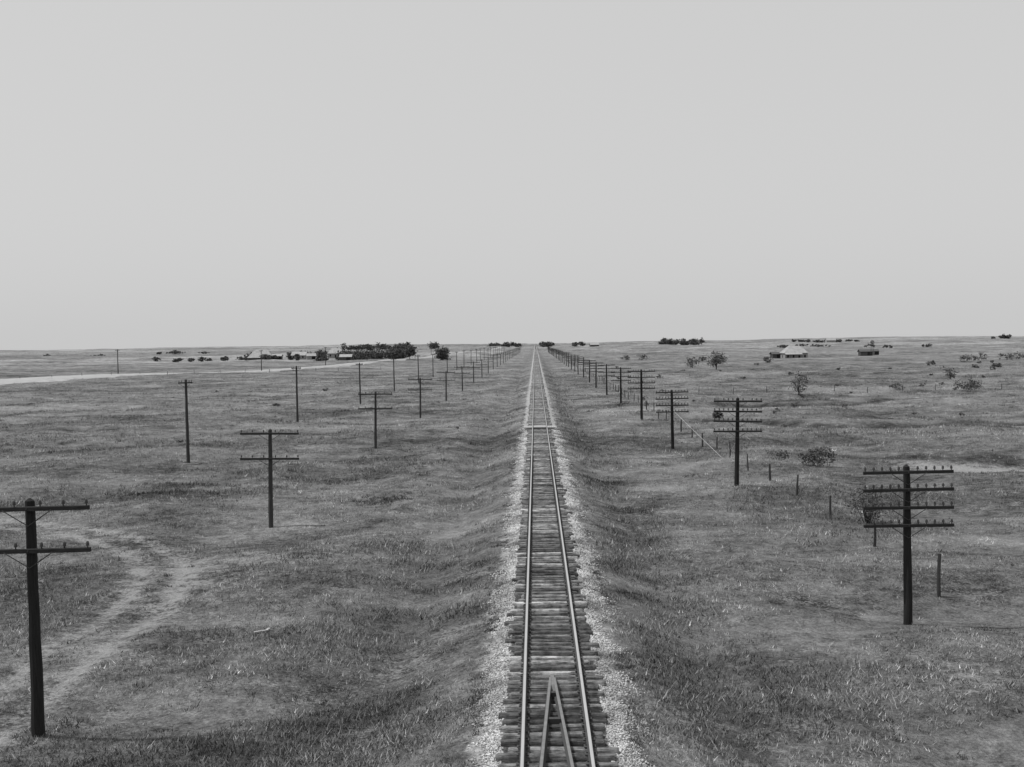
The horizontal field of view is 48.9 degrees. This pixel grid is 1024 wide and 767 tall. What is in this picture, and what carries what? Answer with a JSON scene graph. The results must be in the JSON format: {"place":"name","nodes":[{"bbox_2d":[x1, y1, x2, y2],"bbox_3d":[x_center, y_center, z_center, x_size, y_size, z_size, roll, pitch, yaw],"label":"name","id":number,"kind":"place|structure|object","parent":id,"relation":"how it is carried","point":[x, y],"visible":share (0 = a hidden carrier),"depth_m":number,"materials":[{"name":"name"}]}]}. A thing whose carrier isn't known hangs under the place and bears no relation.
{"place":"outdoors","nodes":[
{"label":"outdoors","id":0,"kind":"place"},
{"bbox_2d":[0,347,500,384],"bbox_3d":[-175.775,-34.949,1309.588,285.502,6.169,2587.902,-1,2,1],"label":"highway road","id":1,"kind":"structure","parent":0,"point":[32,379],"depth_m":382.14,"materials":[{"name":"grey asphalt"}]},
{"bbox_2d":[247,349,271,359],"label":"hay barn","id":2,"kind":"structure","parent":0,"point":[254,354],"depth_m":784.78,"materials":[{"name":"metal"}]},
{"bbox_2d":[0,336,1023,766],"bbox_3d":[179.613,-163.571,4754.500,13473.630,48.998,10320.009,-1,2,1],"label":"prairie ground","id":3,"kind":"structure","parent":0,"point":[996,740],"depth_m":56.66,"materials":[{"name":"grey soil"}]},
{"bbox_2d":[0,498,90,736],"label":"telephone pole","id":4,"kind":"object","parent":3,"relation":"on","point":[31,550],"visible":0.99,"depth_m":28.30,"materials":[{"name":"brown wood"}]},
{"bbox_2d":[43,350,209,355],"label":"distant tree row","id":5,"kind":"object","parent":3,"relation":"on","point":[179,352],"visible":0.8,"depth_m":1597.44,"materials":[{"name":"black plant"}]},
{"bbox_2d":[178,379,191,462],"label":"utility pole","id":6,"kind":"object","parent":3,"relation":"on","point":[187,429],"visible":0.95,"depth_m":97.73,"materials":[{"name":"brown wood"}]},
{"bbox_2d":[152,356,243,361],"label":"farmstead trees","id":7,"kind":"object","parent":3,"relation":"on","point":[224,358],"visible":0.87,"depth_m":873.00,"materials":[{"name":"black plant"}]},
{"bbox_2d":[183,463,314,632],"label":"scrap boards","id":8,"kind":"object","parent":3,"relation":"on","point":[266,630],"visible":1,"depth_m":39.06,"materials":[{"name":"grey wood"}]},
{"bbox_2d":[240,429,298,527],"bbox_3d":[-13.465,5.472,62.782,3.300,5.922,0.390,0,2,2],"label":"telephone pole","id":9,"kind":"object","parent":3,"relation":"on","point":[270,483],"visible":0.98,"depth_m":62.66,"materials":[{"name":"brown wood"}]},
{"bbox_2d":[272,354,282,359],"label":"outbuilding","id":10,"kind":"structure","parent":3,"relation":"on","point":[280,356],"depth_m":771.73,"materials":[{"name":"metal"}]},
{"bbox_2d":[259,354,328,360],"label":"farmstead trees","id":11,"kind":"object","parent":3,"relation":"on","point":[268,357],"visible":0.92,"depth_m":757.70,"materials":[{"name":"black plant"}]},
{"bbox_2d":[291,366,300,421],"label":"utility pole","id":12,"kind":"object","parent":3,"relation":"on","point":[297,414],"visible":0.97,"depth_m":145.94,"materials":[{"name":"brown wood"}]},
{"bbox_2d":[291,351,307,358],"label":"farmhouse","id":13,"kind":"object","parent":3,"relation":"on","point":[302,355],"visible":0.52,"depth_m":800.05,"materials":[{"name":"metal"}]},
{"bbox_2d":[243,349,356,359],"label":"farmstead trees","id":14,"kind":"object","parent":3,"relation":"on","point":[320,354],"visible":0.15,"depth_m":831.95,"materials":[{"name":"black plant"}]},
{"bbox_2d":[306,353,315,359],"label":"outbuilding","id":15,"kind":"structure","parent":3,"relation":"on","point":[309,356],"depth_m":790.91,"materials":[{"name":"metal"}]},
{"bbox_2d":[327,347,341,357],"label":"farmhouse","id":16,"kind":"object","parent":3,"relation":"on","point":[331,352],"visible":0.56,"depth_m":803.65,"materials":[{"name":"metal"}]},
{"bbox_2d":[339,354,352,359],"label":"outbuilding","id":17,"kind":"structure","parent":3,"relation":"on","point":[345,356],"depth_m":699.73,"materials":[{"name":"metal"}]},
{"bbox_2d":[356,363,362,403],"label":"utility pole","id":18,"kind":"object","parent":3,"relation":"on","point":[359,364],"visible":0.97,"depth_m":194.23,"materials":[{"name":"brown wood"}]},
{"bbox_2d":[334,345,407,359],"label":"farmstead trees","id":19,"kind":"object","parent":3,"relation":"on","point":[382,354],"visible":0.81,"depth_m":742.17,"materials":[{"name":"black plant"}]},
{"bbox_2d":[358,391,391,447],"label":"telephone pole","id":20,"kind":"object","parent":3,"relation":"on","point":[375,408],"visible":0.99,"depth_m":108.87,"materials":[{"name":"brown wood"}]},
{"bbox_2d":[340,342,416,349],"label":"distant tree row","id":21,"kind":"object","parent":3,"relation":"on","point":[370,347],"visible":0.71,"depth_m":2193.57,"materials":[{"name":"black plant"}]},
{"bbox_2d":[391,358,394,390],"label":"utility pole","id":22,"kind":"object","parent":3,"relation":"on","point":[393,374],"visible":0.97,"depth_m":242.49,"materials":[{"name":"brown wood"}]},
{"bbox_2d":[402,346,417,358],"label":"shade tree","id":23,"kind":"object","parent":3,"relation":"on","point":[410,351],"visible":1,"depth_m":714.24,"materials":[{"name":"black plant"}]},
{"bbox_2d":[408,378,431,417],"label":"telephone pole","id":24,"kind":"object","parent":3,"relation":"on","point":[420,379],"visible":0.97,"depth_m":154.31,"materials":[{"name":"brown wood"}]},
{"bbox_2d":[427,341,439,348],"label":"distant tree row","id":25,"kind":"object","parent":3,"relation":"on","point":[433,346],"visible":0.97,"depth_m":2174.48,"materials":[{"name":"black plant"}]},
{"bbox_2d":[434,346,452,359],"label":"shade tree","id":26,"kind":"object","parent":3,"relation":"on","point":[441,353],"visible":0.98,"depth_m":701.19,"materials":[{"name":"black plant"}]},
{"bbox_2d":[437,371,454,400],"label":"telephone pole","id":27,"kind":"object","parent":3,"relation":"on","point":[446,380],"visible":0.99,"depth_m":199.01,"materials":[{"name":"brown wood"}]},
{"bbox_2d":[454,366,469,389],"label":"telephone pole","id":28,"kind":"object","parent":3,"relation":"on","point":[462,373],"visible":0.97,"depth_m":243.60,"materials":[{"name":"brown wood"}]},
{"bbox_2d":[467,361,479,381],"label":"telephone pole","id":29,"kind":"object","parent":3,"relation":"on","point":[473,362],"visible":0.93,"depth_m":288.29,"materials":[{"name":"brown wood"}]},
{"bbox_2d":[487,341,585,346],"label":"distant tree row","id":30,"kind":"object","parent":3,"relation":"on","point":[542,344],"visible":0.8,"depth_m":2628.84,"materials":[{"name":"black plant"}]},
{"bbox_2d":[431,406,659,766],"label":"trackside weeds","id":31,"kind":"object","parent":3,"relation":"on","point":[617,665],"visible":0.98,"depth_m":32.61,"materials":[{"name":"grey plant"}]},
{"bbox_2d":[570,355,579,370],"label":"telegraph pole","id":32,"kind":"object","parent":3,"relation":"on","point":[574,359],"visible":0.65,"depth_m":381.15,"materials":[{"name":"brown wood"}]},
{"bbox_2d":[573,356,582,373],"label":"telegraph pole","id":33,"kind":"object","parent":3,"relation":"on","point":[577,358],"visible":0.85,"depth_m":347.00,"materials":[{"name":"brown wood"}]},
{"bbox_2d":[578,357,588,376],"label":"telegraph pole","id":34,"kind":"object","parent":3,"relation":"on","point":[583,364],"visible":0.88,"depth_m":312.86,"materials":[{"name":"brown wood"}]},
{"bbox_2d":[583,360,595,382],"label":"telegraph pole","id":35,"kind":"object","parent":3,"relation":"on","point":[589,363],"visible":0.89,"depth_m":278.72,"materials":[{"name":"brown wood"}]},
{"bbox_2d":[178,357,1008,441],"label":"brush clumps","id":36,"kind":"object","parent":3,"relation":"on","point":[844,405],"visible":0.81,"depth_m":230.08,"materials":[{"name":"grey plant"}]},
{"bbox_2d":[589,343,598,346],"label":"barn","id":37,"kind":"structure","parent":3,"relation":"on","point":[593,344],"depth_m":2290.20,"materials":[{"name":"metal"}]},
{"bbox_2d":[589,362,602,387],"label":"telegraph pole","id":38,"kind":"object","parent":3,"relation":"on","point":[595,371],"visible":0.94,"depth_m":244.61,"materials":[{"name":"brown wood"}]},
{"bbox_2d":[598,364,614,394],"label":"telegraph pole","id":39,"kind":"object","parent":3,"relation":"on","point":[606,370],"visible":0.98,"depth_m":210.34,"materials":[{"name":"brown wood"}]},
{"bbox_2d":[611,367,630,403],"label":"telegraph pole","id":40,"kind":"object","parent":3,"relation":"on","point":[620,376],"visible":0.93,"depth_m":176.16,"materials":[{"name":"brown wood"}]},
{"bbox_2d":[627,369,654,419],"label":"telegraph pole","id":41,"kind":"object","parent":3,"relation":"on","point":[641,388],"visible":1,"depth_m":141.97,"materials":[{"name":"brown wood"}]},
{"bbox_2d":[636,354,649,359],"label":"scrub bush","id":42,"kind":"object","parent":3,"relation":"on","point":[640,356],"visible":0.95,"depth_m":577.55,"materials":[{"name":"grey plant"}]},
{"bbox_2d":[656,390,688,448],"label":"telegraph pole","id":43,"kind":"object","parent":3,"relation":"on","point":[671,392],"visible":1,"depth_m":107.86,"materials":[{"name":"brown wood"}]},
{"bbox_2d":[658,337,705,344],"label":"distant tree row","id":44,"kind":"object","parent":3,"relation":"on","point":[683,341],"visible":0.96,"depth_m":2472.43,"materials":[{"name":"black plant"}]},
{"bbox_2d":[685,357,699,367],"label":"mesquite tree","id":45,"kind":"object","parent":3,"relation":"on","point":[690,363],"visible":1,"depth_m":423.73,"materials":[{"name":"grey plant"}]},
{"bbox_2d":[703,350,728,369],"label":"mesquite tree","id":46,"kind":"object","parent":3,"relation":"on","point":[716,360],"visible":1,"depth_m":404.30,"materials":[{"name":"grey plant"}]},
{"bbox_2d":[712,412,723,417],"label":"scrub bush","id":47,"kind":"object","parent":3,"relation":"on","point":[717,414],"visible":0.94,"depth_m":149.36,"materials":[{"name":"black plant"}]},
{"bbox_2d":[713,397,761,485],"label":"telegraph pole","id":48,"kind":"object","parent":3,"relation":"on","point":[736,431],"visible":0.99,"depth_m":73.70,"materials":[{"name":"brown wood"}]},
{"bbox_2d":[763,356,772,362],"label":"scrub bush","id":49,"kind":"object","parent":3,"relation":"on","point":[765,358],"visible":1,"depth_m":467.13,"materials":[{"name":"grey plant"}]},
{"bbox_2d":[769,352,779,357],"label":"lean to shed","id":50,"kind":"object","parent":3,"relation":"on","point":[774,354],"visible":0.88,"depth_m":640.52,"materials":[{"name":"grey wood"}]},
{"bbox_2d":[765,449,791,460],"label":"scrub bush","id":51,"kind":"object","parent":3,"relation":"on","point":[783,455],"visible":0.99,"depth_m":92.68,"materials":[{"name":"grey plant"}]},
{"bbox_2d":[780,345,808,357],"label":"farmhouse","id":52,"kind":"object","parent":3,"relation":"on","point":[795,351],"visible":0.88,"depth_m":632.66,"materials":[{"name":"metal"}]},
{"bbox_2d":[567,361,1022,627],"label":"barbed wire fence","id":53,"kind":"object","parent":3,"relation":"on","point":[938,569],"visible":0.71,"depth_m":69.83,"materials":[{"name":"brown wood"}]},
{"bbox_2d":[788,371,809,394],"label":"mesquite tree","id":54,"kind":"object","parent":3,"relation":"on","point":[800,378],"visible":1,"depth_m":200.07,"materials":[{"name":"grey plant"}]},
{"bbox_2d":[795,446,838,466],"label":"scrub bush","id":55,"kind":"object","parent":3,"relation":"on","point":[819,453],"visible":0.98,"depth_m":89.24,"materials":[{"name":"grey plant"}]},
{"bbox_2d":[825,338,835,341],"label":"farmhouse","id":56,"kind":"object","parent":3,"relation":"on","point":[830,339],"visible":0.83,"depth_m":2628.74,"materials":[{"name":"metal"}]},
{"bbox_2d":[652,384,1023,393],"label":"barbed wire fence","id":57,"kind":"object","parent":3,"relation":"on","point":[864,388],"visible":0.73,"depth_m":215.07,"materials":[{"name":"grey wood"}]},
{"bbox_2d":[777,343,931,347],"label":"distant tree row","id":58,"kind":"object","parent":3,"relation":"on","point":[818,345],"visible":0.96,"depth_m":1150.50,"materials":[{"name":"black plant"}]},
{"bbox_2d":[838,484,892,522],"bbox_3d":[19.220,6.529,60.711,2.742,2.228,2.559,-1,2,1],"label":"scrub bush","id":59,"kind":"object","parent":3,"relation":"on","point":[867,517],"visible":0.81,"depth_m":60.70,"materials":[{"name":"grey plant"}]},
{"bbox_2d":[857,349,873,355],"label":"outbuilding","id":60,"kind":"structure","parent":3,"relation":"on","point":[863,352],"depth_m":653.24,"materials":[{"name":"grey wood"}]},
{"bbox_2d":[873,349,878,354],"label":"outbuilding","id":61,"kind":"structure","parent":3,"relation":"on","point":[876,352],"depth_m":663.49,"materials":[{"name":"black wood"}]},
{"bbox_2d":[887,382,904,388],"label":"scrub bush","id":62,"kind":"object","parent":3,"relation":"on","point":[895,386],"visible":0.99,"depth_m":221.25,"materials":[{"name":"grey plant"}]},
{"bbox_2d":[792,333,1011,342],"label":"distant tree row","id":63,"kind":"object","parent":3,"relation":"on","point":[992,337],"visible":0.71,"depth_m":2669.47,"materials":[{"name":"black plant"}]},
{"bbox_2d":[863,465,953,624],"bbox_3d":[13.958,5.891,39.726,3.140,6.071,0.421,-1,2,1],"label":"telegraph pole","id":64,"kind":"object","parent":3,"relation":"on","point":[906,507],"visible":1,"depth_m":39.54,"materials":[{"name":"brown wood"}]},
{"bbox_2d":[926,360,935,364],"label":"scrub bush","id":65,"kind":"object","parent":3,"relation":"on","point":[932,362],"visible":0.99,"depth_m":426.50,"materials":[{"name":"grey plant"}]},
{"bbox_2d":[943,366,959,378],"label":"mesquite tree","id":66,"kind":"object","parent":3,"relation":"on","point":[950,374],"visible":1,"depth_m":259.63,"materials":[{"name":"grey plant"}]},
{"bbox_2d":[960,354,971,361],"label":"scrub bush","id":67,"kind":"object","parent":3,"relation":"on","point":[966,357],"visible":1,"depth_m":465.35,"materials":[{"name":"grey plant"}]},
{"bbox_2d":[951,378,984,391],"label":"scrub bush","id":68,"kind":"object","parent":3,"relation":"on","point":[969,385],"visible":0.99,"depth_m":207.01,"materials":[{"name":"grey plant"}]},
{"bbox_2d":[969,353,986,359],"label":"scrub bush","id":69,"kind":"object","parent":3,"relation":"on","point":[974,357],"visible":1,"depth_m":475.99,"materials":[{"name":"grey plant"}]},
{"bbox_2d":[991,363,1001,366],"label":"scrub bush","id":70,"kind":"object","parent":3,"relation":"on","point":[996,365],"visible":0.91,"depth_m":341.53,"materials":[{"name":"grey plant"}]},
{"bbox_2d":[998,353,1014,359],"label":"scrub bush","id":71,"kind":"object","parent":3,"relation":"on","point":[1010,355],"visible":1,"depth_m":469.48,"materials":[{"name":"grey plant"}]},
{"bbox_2d":[1008,351,1023,358],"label":"scrub bush","id":72,"kind":"object","parent":3,"relation":"on","point":[1020,355],"visible":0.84,"depth_m":479.32,"materials":[{"name":"grey plant"}]},
{"bbox_2d":[0,0,1023,349],"label":"sky","id":73,"kind":"structure","parent":0,"point":[174,173],"materials":[{"name":"grey"}]},
{"bbox_2d":[496,349,618,766],"bbox_3d":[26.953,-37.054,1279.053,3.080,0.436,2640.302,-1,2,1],"label":"railroad track","id":74,"kind":"structure","parent":0,"point":[551,633],"depth_m":34.45,"materials":[{"name":"grey wood"}]},
{"bbox_2d":[524,425,555,428],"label":"plank crossing","id":75,"kind":"object","parent":74,"relation":"on","point":[537,426],"visible":0.98,"depth_m":120.00,"materials":[{"name":"grey wood"}]},
{"bbox_2d":[459,429,661,766],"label":"ballast gravel","id":76,"kind":"structure","parent":0,"point":[585,577],"depth_m":35.29,"materials":[{"name":"grey gravel"}]}
]}

